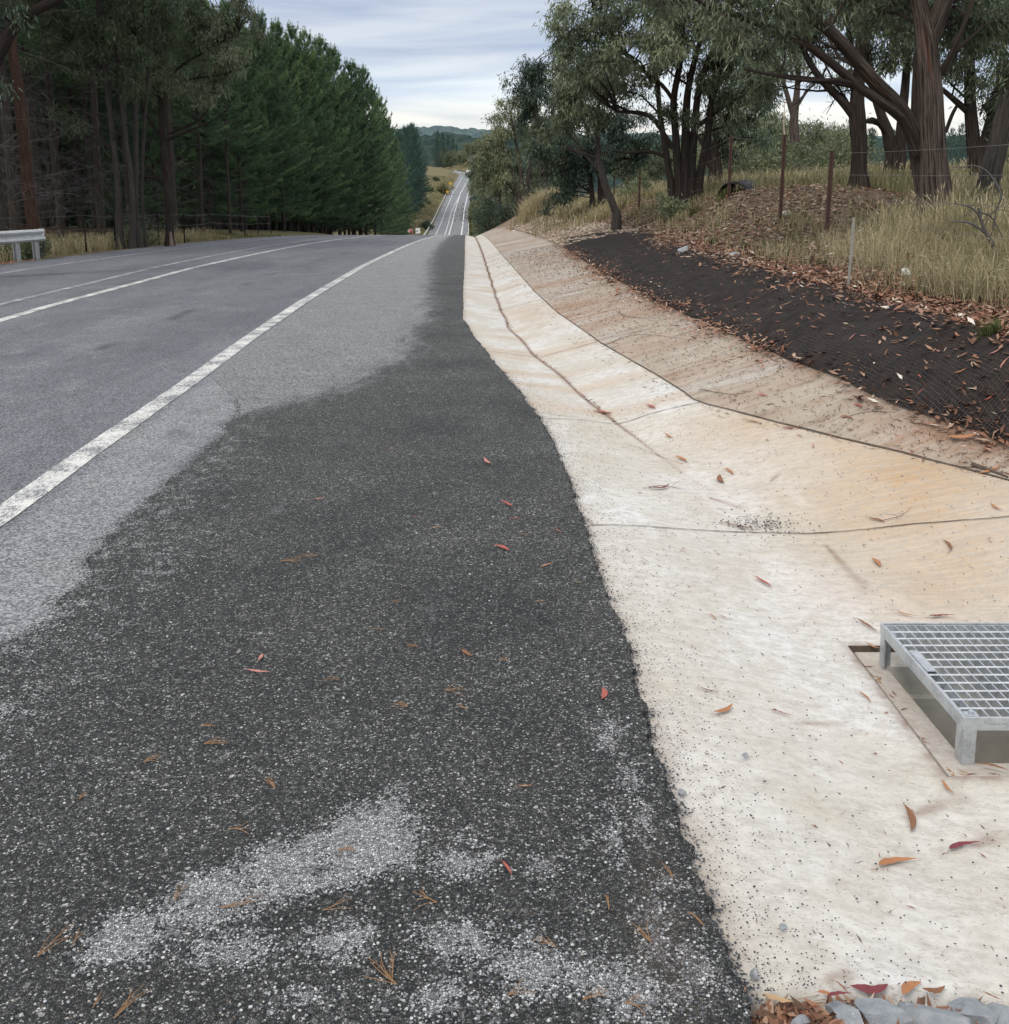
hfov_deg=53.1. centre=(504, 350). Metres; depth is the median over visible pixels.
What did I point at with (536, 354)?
leaf litter
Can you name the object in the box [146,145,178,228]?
pine tree
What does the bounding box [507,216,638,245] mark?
bank rubble
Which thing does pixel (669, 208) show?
shrub
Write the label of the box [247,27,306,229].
pine tree
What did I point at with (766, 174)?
tall grass
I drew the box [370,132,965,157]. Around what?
hills
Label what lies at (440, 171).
ground
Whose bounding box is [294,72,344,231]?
pine tree
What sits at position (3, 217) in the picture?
pine tree
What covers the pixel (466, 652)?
fallen leaf
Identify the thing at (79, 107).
pine tree
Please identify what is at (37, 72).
pine tree
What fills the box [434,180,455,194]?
dry bush
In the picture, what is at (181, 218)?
pine tree
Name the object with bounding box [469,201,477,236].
verge grass
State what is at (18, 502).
road markings
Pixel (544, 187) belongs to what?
shrub
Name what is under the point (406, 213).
pine tree
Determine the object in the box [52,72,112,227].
pine tree
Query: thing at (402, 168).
pine tree
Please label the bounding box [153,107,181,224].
pine tree
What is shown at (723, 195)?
weed
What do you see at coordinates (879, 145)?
hills
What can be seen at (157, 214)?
wire fence
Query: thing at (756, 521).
loose gravel
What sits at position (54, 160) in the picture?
pine tree
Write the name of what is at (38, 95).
pine tree
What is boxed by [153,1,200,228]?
pine tree
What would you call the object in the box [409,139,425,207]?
pine tree
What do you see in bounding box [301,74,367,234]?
pine tree
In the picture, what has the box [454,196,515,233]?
shrub
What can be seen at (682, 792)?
stone
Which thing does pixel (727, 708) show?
fallen leaf
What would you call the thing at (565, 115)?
leaning gum tree
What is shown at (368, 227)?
pine tree
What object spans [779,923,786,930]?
stone
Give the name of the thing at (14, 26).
gum tree
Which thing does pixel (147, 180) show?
pine tree
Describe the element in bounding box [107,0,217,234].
pine tree
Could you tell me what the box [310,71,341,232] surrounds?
pine tree
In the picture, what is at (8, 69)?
pine tree
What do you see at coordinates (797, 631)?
leaf litter
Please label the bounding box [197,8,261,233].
pine tree
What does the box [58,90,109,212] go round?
pine tree
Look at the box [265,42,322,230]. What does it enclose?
pine tree
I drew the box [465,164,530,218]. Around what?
gum tree
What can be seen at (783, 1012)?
leaf litter
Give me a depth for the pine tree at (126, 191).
41.70 m
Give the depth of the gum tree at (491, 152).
74.34 m
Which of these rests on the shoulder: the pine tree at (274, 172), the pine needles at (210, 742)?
the pine needles at (210, 742)
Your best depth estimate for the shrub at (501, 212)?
83.17 m
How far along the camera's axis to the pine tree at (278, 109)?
71.63 m
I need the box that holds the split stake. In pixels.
[783,102,784,133]
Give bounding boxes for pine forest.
[16,115,332,234]
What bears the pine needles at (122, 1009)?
on the shoulder
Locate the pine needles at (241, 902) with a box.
[220,892,265,907]
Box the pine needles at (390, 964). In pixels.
[367,949,395,981]
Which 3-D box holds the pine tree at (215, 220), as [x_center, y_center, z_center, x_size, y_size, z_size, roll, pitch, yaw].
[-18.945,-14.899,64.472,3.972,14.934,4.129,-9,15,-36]
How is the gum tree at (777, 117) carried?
on the ground at (440, 171)
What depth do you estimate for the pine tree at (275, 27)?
77.48 m
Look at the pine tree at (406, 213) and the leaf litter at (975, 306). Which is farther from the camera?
the pine tree at (406, 213)
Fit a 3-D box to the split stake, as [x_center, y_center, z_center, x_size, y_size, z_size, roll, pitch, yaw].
[4.534,-3.544,16.341,0.058,0.948,0.040,7,14,30]
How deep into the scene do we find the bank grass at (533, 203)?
46.01 m
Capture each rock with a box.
[678,246,687,252]
[825,1000,863,1023]
[853,998,912,1023]
[897,1002,971,1023]
[947,997,998,1023]
[986,1003,1008,1023]
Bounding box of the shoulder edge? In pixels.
[0,434,225,647]
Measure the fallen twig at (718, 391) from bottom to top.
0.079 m
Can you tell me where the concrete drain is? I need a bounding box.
[462,227,1008,1018]
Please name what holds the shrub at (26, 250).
on the ground at (440, 171)
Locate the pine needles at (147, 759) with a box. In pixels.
[143,755,160,761]
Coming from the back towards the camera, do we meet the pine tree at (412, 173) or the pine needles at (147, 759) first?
the pine tree at (412, 173)
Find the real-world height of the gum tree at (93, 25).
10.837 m
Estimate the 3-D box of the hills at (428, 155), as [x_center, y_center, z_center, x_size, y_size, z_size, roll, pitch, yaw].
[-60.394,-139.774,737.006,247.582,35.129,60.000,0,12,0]
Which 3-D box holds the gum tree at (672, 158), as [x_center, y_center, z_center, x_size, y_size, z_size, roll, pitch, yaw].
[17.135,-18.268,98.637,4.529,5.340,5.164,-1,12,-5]
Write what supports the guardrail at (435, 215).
on the ground at (440, 171)
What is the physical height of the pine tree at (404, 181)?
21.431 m
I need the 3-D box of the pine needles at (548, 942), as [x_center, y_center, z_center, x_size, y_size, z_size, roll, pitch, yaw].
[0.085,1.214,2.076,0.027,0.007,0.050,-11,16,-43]
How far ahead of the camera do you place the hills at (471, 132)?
2401.87 m
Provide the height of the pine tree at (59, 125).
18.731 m
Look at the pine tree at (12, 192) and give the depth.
29.40 m
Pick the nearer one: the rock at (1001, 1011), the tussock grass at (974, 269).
the rock at (1001, 1011)
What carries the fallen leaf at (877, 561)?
on the concrete drain
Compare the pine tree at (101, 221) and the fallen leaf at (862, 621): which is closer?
the fallen leaf at (862, 621)
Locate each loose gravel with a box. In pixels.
[0,399,241,642]
[0,503,747,1023]
[503,245,1008,472]
[507,371,979,990]
[706,509,819,537]
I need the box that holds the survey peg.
[847,217,854,287]
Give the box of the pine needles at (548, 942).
[534,935,555,946]
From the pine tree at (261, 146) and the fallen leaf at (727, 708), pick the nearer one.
the fallen leaf at (727, 708)
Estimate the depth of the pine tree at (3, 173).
31.09 m
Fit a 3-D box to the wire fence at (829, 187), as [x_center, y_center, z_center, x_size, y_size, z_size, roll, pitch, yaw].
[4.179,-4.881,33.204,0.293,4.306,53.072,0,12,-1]
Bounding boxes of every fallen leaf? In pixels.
[243,669,268,671]
[461,649,472,655]
[495,544,508,549]
[501,859,511,873]
[601,687,607,698]
[709,703,732,714]
[717,474,723,481]
[752,575,770,585]
[757,993,791,1002]
[817,990,835,995]
[821,991,849,999]
[844,984,887,993]
[853,617,876,630]
[871,857,915,869]
[872,558,880,565]
[900,981,920,997]
[903,802,915,830]
[919,985,944,993]
[927,614,953,617]
[940,778,953,792]
[943,841,979,853]
[944,433,976,437]
[978,763,1007,769]
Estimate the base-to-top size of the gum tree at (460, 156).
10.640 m
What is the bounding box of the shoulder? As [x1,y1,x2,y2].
[0,235,752,1023]
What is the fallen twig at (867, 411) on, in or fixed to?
on the concrete drain
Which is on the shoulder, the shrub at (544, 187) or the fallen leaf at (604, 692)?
the fallen leaf at (604, 692)
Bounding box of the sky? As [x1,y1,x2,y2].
[206,0,1008,136]
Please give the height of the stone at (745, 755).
0.017 m
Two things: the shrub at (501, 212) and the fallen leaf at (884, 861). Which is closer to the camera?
the fallen leaf at (884, 861)
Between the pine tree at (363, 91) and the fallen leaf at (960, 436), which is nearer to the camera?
the fallen leaf at (960, 436)
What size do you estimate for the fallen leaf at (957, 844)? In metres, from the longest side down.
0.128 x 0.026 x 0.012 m
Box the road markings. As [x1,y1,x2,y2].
[0,178,467,525]
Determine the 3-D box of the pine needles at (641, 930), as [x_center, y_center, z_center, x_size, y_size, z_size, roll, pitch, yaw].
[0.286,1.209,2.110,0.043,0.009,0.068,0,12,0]
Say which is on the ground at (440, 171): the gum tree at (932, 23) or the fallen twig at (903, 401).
the gum tree at (932, 23)
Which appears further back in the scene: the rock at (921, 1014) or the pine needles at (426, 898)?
the pine needles at (426, 898)
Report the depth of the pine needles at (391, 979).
1.98 m
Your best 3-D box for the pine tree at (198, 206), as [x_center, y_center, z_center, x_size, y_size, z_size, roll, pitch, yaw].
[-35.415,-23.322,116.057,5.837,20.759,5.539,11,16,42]
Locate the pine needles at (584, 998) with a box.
[583,988,607,999]
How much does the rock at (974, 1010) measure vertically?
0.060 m
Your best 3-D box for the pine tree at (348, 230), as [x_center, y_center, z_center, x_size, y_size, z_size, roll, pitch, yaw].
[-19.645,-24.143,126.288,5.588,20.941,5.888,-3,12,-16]
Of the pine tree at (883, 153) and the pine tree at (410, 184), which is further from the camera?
the pine tree at (410, 184)
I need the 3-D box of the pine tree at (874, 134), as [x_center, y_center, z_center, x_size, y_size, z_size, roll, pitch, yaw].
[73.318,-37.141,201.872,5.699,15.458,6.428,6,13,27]
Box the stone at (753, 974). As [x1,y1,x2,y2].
[749,968,757,980]
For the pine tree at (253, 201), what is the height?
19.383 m
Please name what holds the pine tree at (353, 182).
on the ground at (440, 171)
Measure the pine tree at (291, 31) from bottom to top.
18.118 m
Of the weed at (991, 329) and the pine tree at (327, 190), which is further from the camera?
the pine tree at (327, 190)
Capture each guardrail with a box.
[0,229,45,261]
[424,193,446,234]
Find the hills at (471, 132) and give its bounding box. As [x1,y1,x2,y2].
[393,125,965,140]
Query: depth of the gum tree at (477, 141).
702.80 m
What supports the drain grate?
on the concrete drain
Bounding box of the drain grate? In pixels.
[879,623,1008,764]
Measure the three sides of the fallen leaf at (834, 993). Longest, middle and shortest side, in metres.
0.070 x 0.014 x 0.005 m
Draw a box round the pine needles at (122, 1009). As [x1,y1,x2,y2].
[113,985,150,1018]
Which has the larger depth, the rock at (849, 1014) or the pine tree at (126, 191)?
the pine tree at (126, 191)
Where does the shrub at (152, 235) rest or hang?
on the ground at (440, 171)
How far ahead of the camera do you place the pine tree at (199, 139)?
49.49 m
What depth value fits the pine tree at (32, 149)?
39.30 m
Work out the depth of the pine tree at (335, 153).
103.25 m
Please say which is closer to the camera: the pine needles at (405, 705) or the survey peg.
the pine needles at (405, 705)
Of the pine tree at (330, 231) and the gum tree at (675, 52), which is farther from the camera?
the pine tree at (330, 231)
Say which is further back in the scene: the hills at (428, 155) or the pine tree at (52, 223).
the hills at (428, 155)
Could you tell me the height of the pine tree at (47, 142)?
23.110 m
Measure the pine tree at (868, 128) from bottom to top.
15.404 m
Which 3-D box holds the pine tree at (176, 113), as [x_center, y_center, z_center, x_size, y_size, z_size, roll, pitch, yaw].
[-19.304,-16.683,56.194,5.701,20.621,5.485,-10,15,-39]
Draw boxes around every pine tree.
[0,0,59,230]
[0,0,108,255]
[0,2,110,230]
[0,75,61,246]
[2,0,111,240]
[5,0,85,233]
[5,2,80,228]
[5,21,99,228]
[5,33,36,221]
[5,65,45,226]
[6,22,93,216]
[6,66,62,217]
[8,78,44,225]
[14,80,64,226]
[20,45,84,226]
[28,0,153,236]
[29,30,111,229]
[35,2,100,227]
[35,87,88,226]
[38,74,102,226]
[40,86,82,226]
[40,102,59,225]
[41,1,126,231]
[41,109,71,210]
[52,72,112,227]
[55,0,180,227]
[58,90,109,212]
[60,105,90,223]
[61,0,176,230]
[62,93,105,222]
[63,110,109,220]
[73,38,115,217]
[79,42,165,223]
[79,84,156,219]
[85,4,156,194]
[89,109,112,226]
[101,17,179,229]
[105,66,198,229]
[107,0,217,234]
[131,48,178,228]
[144,63,169,220]
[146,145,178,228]
[147,23,198,215]
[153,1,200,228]
[153,103,198,228]
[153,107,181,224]
[155,22,197,228]
[166,99,209,225]
[169,0,229,233]
[170,44,252,229]
[171,0,232,229]
[177,155,192,228]
[180,0,229,229]
[182,42,278,229]
[186,161,200,228]
[188,0,295,231]
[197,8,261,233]
[205,30,292,229]
[211,6,238,228]
[215,41,294,229]
[218,25,253,229]
[219,25,297,229]
[221,8,307,229]
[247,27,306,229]
[257,17,323,230]
[257,50,314,229]
[262,20,342,231]
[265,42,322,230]
[273,104,323,230]
[281,66,331,224]
[286,150,343,231]
[287,55,346,231]
[289,25,352,232]
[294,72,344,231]
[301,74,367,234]
[301,82,354,232]
[303,69,347,232]
[307,61,351,231]
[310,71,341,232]
[311,33,363,233]
[321,68,347,233]
[322,42,377,234]
[327,93,371,234]
[332,70,381,234]
[334,56,394,234]
[344,94,369,234]
[346,77,368,234]
[346,94,388,234]
[347,63,399,234]
[353,95,378,234]
[357,132,383,234]
[362,89,406,234]
[364,95,410,234]
[370,116,410,234]
[379,137,416,234]
[389,143,413,201]
[390,126,418,220]
[390,155,414,234]
[397,130,419,218]
[397,184,414,232]
[399,127,422,215]
[401,126,423,212]
[403,138,420,213]
[403,154,415,205]
[405,130,423,208]
[407,122,429,209]
[407,125,424,205]
[409,123,428,208]
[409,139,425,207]
[411,128,430,198]
[413,126,430,202]
[413,131,428,202]
[414,128,431,199]
[430,136,441,166]
[432,130,442,164]
[437,132,448,164]
[439,142,447,166]
[444,134,452,163]
[867,127,878,165]
[867,127,881,165]
[878,128,893,168]
[946,128,957,164]
[948,123,966,165]
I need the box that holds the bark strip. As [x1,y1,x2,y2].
[961,461,1008,477]
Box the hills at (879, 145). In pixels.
[469,135,966,234]
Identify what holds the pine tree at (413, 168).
on the ground at (440, 171)
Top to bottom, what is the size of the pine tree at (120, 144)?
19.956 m
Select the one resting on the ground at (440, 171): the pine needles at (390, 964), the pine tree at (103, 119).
the pine tree at (103, 119)
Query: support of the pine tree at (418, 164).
on the ground at (440, 171)
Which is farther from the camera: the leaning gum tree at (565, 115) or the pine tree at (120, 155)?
the pine tree at (120, 155)
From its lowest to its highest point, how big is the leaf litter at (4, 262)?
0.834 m
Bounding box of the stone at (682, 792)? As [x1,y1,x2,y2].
[678,788,685,796]
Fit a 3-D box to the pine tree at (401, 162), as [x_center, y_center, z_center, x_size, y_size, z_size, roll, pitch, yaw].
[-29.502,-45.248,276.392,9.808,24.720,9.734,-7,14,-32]
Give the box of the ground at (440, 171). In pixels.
[0,155,1008,480]
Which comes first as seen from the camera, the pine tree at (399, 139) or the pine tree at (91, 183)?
the pine tree at (91, 183)
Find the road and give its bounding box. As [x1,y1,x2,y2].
[0,170,647,740]
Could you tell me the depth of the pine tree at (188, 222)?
69.22 m
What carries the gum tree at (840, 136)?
on the ground at (440, 171)
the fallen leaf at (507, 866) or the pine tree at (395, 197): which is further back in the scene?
the pine tree at (395, 197)
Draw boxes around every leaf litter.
[0,258,35,263]
[479,247,615,421]
[539,397,1005,964]
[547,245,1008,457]
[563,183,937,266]
[603,182,1008,337]
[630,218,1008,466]
[751,993,982,1023]
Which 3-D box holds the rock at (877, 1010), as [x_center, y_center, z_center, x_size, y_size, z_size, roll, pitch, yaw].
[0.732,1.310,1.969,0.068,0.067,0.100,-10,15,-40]
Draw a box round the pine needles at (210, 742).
[204,735,223,743]
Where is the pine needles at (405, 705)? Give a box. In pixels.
[391,700,407,706]
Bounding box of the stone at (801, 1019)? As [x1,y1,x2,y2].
[790,1014,810,1023]
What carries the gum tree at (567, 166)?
on the ground at (440, 171)
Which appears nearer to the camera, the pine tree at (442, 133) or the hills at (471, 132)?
the pine tree at (442, 133)
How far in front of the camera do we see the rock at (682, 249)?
15.45 m
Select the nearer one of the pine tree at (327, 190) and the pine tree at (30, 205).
the pine tree at (30, 205)
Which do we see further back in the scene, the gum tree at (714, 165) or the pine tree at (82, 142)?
the pine tree at (82, 142)
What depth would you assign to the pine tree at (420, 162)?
364.00 m
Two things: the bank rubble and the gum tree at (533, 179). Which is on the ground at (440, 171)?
the gum tree at (533, 179)
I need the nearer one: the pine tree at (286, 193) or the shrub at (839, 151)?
the shrub at (839, 151)
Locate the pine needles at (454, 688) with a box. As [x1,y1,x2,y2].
[446,684,467,695]
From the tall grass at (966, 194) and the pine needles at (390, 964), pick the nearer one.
the pine needles at (390, 964)
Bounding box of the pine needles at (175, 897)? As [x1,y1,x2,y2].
[174,883,187,899]
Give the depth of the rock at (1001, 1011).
2.00 m
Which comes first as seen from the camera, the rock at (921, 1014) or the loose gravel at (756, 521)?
the rock at (921, 1014)
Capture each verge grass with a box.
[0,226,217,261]
[356,175,453,234]
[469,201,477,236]
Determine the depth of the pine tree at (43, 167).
81.57 m
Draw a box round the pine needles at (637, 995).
[625,993,649,1016]
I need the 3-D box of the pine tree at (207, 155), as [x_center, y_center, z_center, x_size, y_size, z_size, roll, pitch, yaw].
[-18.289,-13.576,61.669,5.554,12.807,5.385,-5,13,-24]
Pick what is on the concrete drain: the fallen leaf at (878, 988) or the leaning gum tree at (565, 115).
the fallen leaf at (878, 988)
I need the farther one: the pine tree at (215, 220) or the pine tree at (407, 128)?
the pine tree at (407, 128)
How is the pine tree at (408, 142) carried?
on the ground at (440, 171)
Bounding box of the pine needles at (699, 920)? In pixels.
[688,911,704,925]
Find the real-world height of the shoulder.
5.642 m
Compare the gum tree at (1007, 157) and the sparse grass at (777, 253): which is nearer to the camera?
the sparse grass at (777, 253)
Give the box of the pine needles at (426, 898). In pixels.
[412,889,436,910]
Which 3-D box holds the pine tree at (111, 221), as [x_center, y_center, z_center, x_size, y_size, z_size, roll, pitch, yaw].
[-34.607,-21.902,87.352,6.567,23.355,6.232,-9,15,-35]
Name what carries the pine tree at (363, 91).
on the ground at (440, 171)
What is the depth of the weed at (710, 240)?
15.75 m
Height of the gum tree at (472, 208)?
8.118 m
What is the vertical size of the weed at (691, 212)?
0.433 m
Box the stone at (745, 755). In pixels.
[741,753,748,758]
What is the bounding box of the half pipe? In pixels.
[718,180,757,195]
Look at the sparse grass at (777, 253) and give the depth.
16.22 m
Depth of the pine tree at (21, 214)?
61.77 m
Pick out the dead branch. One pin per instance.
(982, 228)
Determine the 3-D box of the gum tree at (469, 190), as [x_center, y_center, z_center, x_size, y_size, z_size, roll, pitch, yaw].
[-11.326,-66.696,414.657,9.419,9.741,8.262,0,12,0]
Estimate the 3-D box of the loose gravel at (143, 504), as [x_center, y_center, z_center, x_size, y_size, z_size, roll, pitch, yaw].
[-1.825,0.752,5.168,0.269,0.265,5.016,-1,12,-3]
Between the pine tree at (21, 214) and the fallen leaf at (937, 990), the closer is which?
the fallen leaf at (937, 990)
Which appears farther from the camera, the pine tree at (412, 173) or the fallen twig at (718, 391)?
the pine tree at (412, 173)
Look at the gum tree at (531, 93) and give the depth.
54.00 m
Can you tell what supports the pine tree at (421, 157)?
on the ground at (440, 171)
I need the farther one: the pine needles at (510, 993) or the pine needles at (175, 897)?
the pine needles at (175, 897)
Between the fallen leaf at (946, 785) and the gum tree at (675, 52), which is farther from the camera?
the gum tree at (675, 52)
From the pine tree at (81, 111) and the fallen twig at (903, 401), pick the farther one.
the pine tree at (81, 111)
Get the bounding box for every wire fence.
[38,212,271,251]
[576,134,1008,237]
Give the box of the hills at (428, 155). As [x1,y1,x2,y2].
[375,138,458,166]
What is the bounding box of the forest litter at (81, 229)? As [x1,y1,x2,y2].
[21,226,253,244]
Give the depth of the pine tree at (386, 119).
175.08 m
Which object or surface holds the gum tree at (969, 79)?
on the ground at (440, 171)
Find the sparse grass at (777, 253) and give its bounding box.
[624,173,919,265]
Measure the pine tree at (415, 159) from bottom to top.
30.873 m
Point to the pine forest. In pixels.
(87, 222)
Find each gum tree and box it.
[0,0,69,109]
[7,0,192,249]
[114,0,269,245]
[441,151,457,166]
[454,150,466,165]
[456,148,467,162]
[462,142,471,155]
[462,154,488,185]
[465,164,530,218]
[466,182,474,196]
[468,94,558,214]
[468,143,479,157]
[469,199,482,215]
[470,138,482,148]
[496,38,571,192]
[519,102,672,218]
[525,38,654,230]
[529,165,538,195]
[532,0,804,210]
[608,148,641,188]
[621,0,1008,219]
[622,148,659,187]
[641,147,673,182]
[662,139,680,178]
[680,47,782,185]
[696,121,724,172]
[722,0,931,189]
[745,107,802,164]
[763,48,847,142]
[777,113,811,173]
[786,115,841,168]
[814,123,850,160]
[829,0,932,182]
[905,0,1008,185]
[959,0,1008,205]
[1005,145,1008,165]
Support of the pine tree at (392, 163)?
on the ground at (440, 171)
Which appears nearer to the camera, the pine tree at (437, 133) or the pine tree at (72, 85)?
the pine tree at (72, 85)
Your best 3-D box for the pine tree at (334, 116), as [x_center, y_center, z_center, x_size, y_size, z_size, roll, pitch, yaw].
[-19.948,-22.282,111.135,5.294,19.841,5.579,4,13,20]
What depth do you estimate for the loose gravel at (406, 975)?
2.17 m
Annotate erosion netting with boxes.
[564,228,1008,441]
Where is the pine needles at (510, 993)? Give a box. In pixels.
[508,978,529,994]
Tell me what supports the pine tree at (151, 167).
on the ground at (440, 171)
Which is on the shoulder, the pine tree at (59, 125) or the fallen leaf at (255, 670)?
the fallen leaf at (255, 670)
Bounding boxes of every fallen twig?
[601,332,707,346]
[697,384,746,395]
[842,401,894,417]
[882,397,931,417]
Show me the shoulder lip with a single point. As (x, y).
(709, 908)
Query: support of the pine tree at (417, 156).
on the ground at (440, 171)
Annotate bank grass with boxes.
[507,184,579,230]
[520,184,665,237]
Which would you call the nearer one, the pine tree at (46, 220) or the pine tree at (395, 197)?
the pine tree at (46, 220)
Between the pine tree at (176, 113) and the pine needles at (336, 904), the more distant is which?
the pine tree at (176, 113)
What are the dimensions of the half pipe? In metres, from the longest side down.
1.101 x 0.660 x 0.329 m
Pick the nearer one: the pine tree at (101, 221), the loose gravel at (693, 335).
the loose gravel at (693, 335)
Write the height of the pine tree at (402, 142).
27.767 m
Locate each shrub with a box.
[0,228,59,260]
[108,219,148,247]
[109,207,176,245]
[419,219,434,229]
[424,199,432,203]
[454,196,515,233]
[486,197,517,228]
[522,176,562,198]
[613,171,655,199]
[654,188,692,221]
[696,123,796,176]
[705,106,842,173]
[775,113,884,172]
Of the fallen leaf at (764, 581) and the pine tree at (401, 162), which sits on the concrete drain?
the fallen leaf at (764, 581)
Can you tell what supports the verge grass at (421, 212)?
on the ground at (440, 171)
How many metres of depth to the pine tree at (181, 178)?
82.07 m
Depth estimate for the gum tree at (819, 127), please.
64.39 m
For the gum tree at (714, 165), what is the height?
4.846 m
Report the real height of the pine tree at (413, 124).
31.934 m
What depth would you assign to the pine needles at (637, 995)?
1.92 m
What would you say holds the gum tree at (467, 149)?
on the ground at (440, 171)
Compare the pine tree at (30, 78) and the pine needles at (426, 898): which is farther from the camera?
the pine tree at (30, 78)
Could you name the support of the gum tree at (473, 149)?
on the ground at (440, 171)
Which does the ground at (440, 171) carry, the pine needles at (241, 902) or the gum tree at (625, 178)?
the gum tree at (625, 178)
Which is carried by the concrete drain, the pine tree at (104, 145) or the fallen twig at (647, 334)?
the fallen twig at (647, 334)
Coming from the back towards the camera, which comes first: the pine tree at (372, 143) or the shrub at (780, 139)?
the pine tree at (372, 143)
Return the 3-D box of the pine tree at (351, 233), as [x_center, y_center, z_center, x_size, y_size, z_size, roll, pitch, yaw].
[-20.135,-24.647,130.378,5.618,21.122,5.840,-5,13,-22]
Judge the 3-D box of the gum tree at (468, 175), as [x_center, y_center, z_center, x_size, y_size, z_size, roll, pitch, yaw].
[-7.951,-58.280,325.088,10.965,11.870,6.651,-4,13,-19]
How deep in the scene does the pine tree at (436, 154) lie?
690.85 m
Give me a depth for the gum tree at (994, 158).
16.04 m
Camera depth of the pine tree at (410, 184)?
300.43 m
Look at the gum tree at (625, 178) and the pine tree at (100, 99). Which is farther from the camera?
the gum tree at (625, 178)
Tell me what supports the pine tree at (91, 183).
on the ground at (440, 171)
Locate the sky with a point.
(435, 62)
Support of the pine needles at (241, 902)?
on the shoulder
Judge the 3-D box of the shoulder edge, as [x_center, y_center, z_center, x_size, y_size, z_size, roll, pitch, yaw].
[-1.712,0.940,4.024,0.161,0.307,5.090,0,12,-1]
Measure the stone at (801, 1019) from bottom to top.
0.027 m
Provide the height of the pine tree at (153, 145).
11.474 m
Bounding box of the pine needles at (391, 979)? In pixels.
[364,958,396,983]
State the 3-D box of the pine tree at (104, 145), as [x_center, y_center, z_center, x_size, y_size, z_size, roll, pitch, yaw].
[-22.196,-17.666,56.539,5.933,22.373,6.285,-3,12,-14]
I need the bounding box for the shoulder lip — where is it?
[462,246,750,1019]
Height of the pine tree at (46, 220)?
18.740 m
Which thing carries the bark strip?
on the concrete drain
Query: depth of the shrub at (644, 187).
33.37 m
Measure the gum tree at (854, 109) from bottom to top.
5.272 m
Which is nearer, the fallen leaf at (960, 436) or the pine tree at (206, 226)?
the fallen leaf at (960, 436)
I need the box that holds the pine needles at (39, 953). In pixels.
[37,923,73,956]
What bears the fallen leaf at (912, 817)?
on the concrete drain
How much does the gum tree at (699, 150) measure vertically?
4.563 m
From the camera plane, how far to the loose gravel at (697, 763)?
2.63 m
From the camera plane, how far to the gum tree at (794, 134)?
43.59 m
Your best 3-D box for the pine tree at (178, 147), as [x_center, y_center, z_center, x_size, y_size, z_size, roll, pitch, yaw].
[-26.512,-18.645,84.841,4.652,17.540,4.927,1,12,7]
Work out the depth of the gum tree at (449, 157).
668.25 m
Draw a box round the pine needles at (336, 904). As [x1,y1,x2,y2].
[324,893,352,909]
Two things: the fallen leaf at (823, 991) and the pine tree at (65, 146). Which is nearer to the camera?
the fallen leaf at (823, 991)
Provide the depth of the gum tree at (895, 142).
26.04 m
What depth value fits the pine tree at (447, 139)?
729.28 m
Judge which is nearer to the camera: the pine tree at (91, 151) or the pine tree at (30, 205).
the pine tree at (30, 205)
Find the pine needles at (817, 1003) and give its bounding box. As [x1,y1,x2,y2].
[813,1000,825,1005]
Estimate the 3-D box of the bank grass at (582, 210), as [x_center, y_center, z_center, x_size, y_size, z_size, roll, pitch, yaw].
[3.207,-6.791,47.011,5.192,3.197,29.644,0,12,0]
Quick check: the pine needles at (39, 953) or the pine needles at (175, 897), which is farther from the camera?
the pine needles at (175, 897)
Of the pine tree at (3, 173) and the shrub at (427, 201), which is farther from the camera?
the shrub at (427, 201)
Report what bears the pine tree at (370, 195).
on the ground at (440, 171)
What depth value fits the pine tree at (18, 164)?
70.20 m
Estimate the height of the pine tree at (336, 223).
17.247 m
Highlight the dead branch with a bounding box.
[931,165,1008,267]
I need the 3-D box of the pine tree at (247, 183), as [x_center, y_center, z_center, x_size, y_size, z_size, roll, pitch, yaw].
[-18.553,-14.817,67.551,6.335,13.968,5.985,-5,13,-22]
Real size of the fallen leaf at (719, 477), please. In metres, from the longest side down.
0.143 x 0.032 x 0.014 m
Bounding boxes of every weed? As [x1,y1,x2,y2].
[683,204,702,219]
[707,237,717,244]
[713,185,731,202]
[970,316,1008,338]
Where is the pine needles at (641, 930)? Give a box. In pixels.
[630,919,651,941]
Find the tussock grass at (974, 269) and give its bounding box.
[803,208,1008,311]
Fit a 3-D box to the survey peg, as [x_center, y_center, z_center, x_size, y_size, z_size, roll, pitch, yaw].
[2.997,-0.785,8.751,0.033,0.740,0.011,0,12,0]
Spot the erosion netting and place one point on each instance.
(944, 378)
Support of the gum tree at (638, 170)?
on the ground at (440, 171)
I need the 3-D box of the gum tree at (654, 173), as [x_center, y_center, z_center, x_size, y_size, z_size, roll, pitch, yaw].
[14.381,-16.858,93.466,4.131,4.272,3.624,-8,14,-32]
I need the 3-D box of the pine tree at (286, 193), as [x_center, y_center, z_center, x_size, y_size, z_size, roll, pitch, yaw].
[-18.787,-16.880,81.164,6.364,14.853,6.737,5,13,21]
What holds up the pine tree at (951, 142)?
on the ground at (440, 171)
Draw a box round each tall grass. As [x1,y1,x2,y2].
[579,158,1008,197]
[660,157,1008,255]
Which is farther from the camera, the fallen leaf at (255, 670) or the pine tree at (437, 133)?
the pine tree at (437, 133)

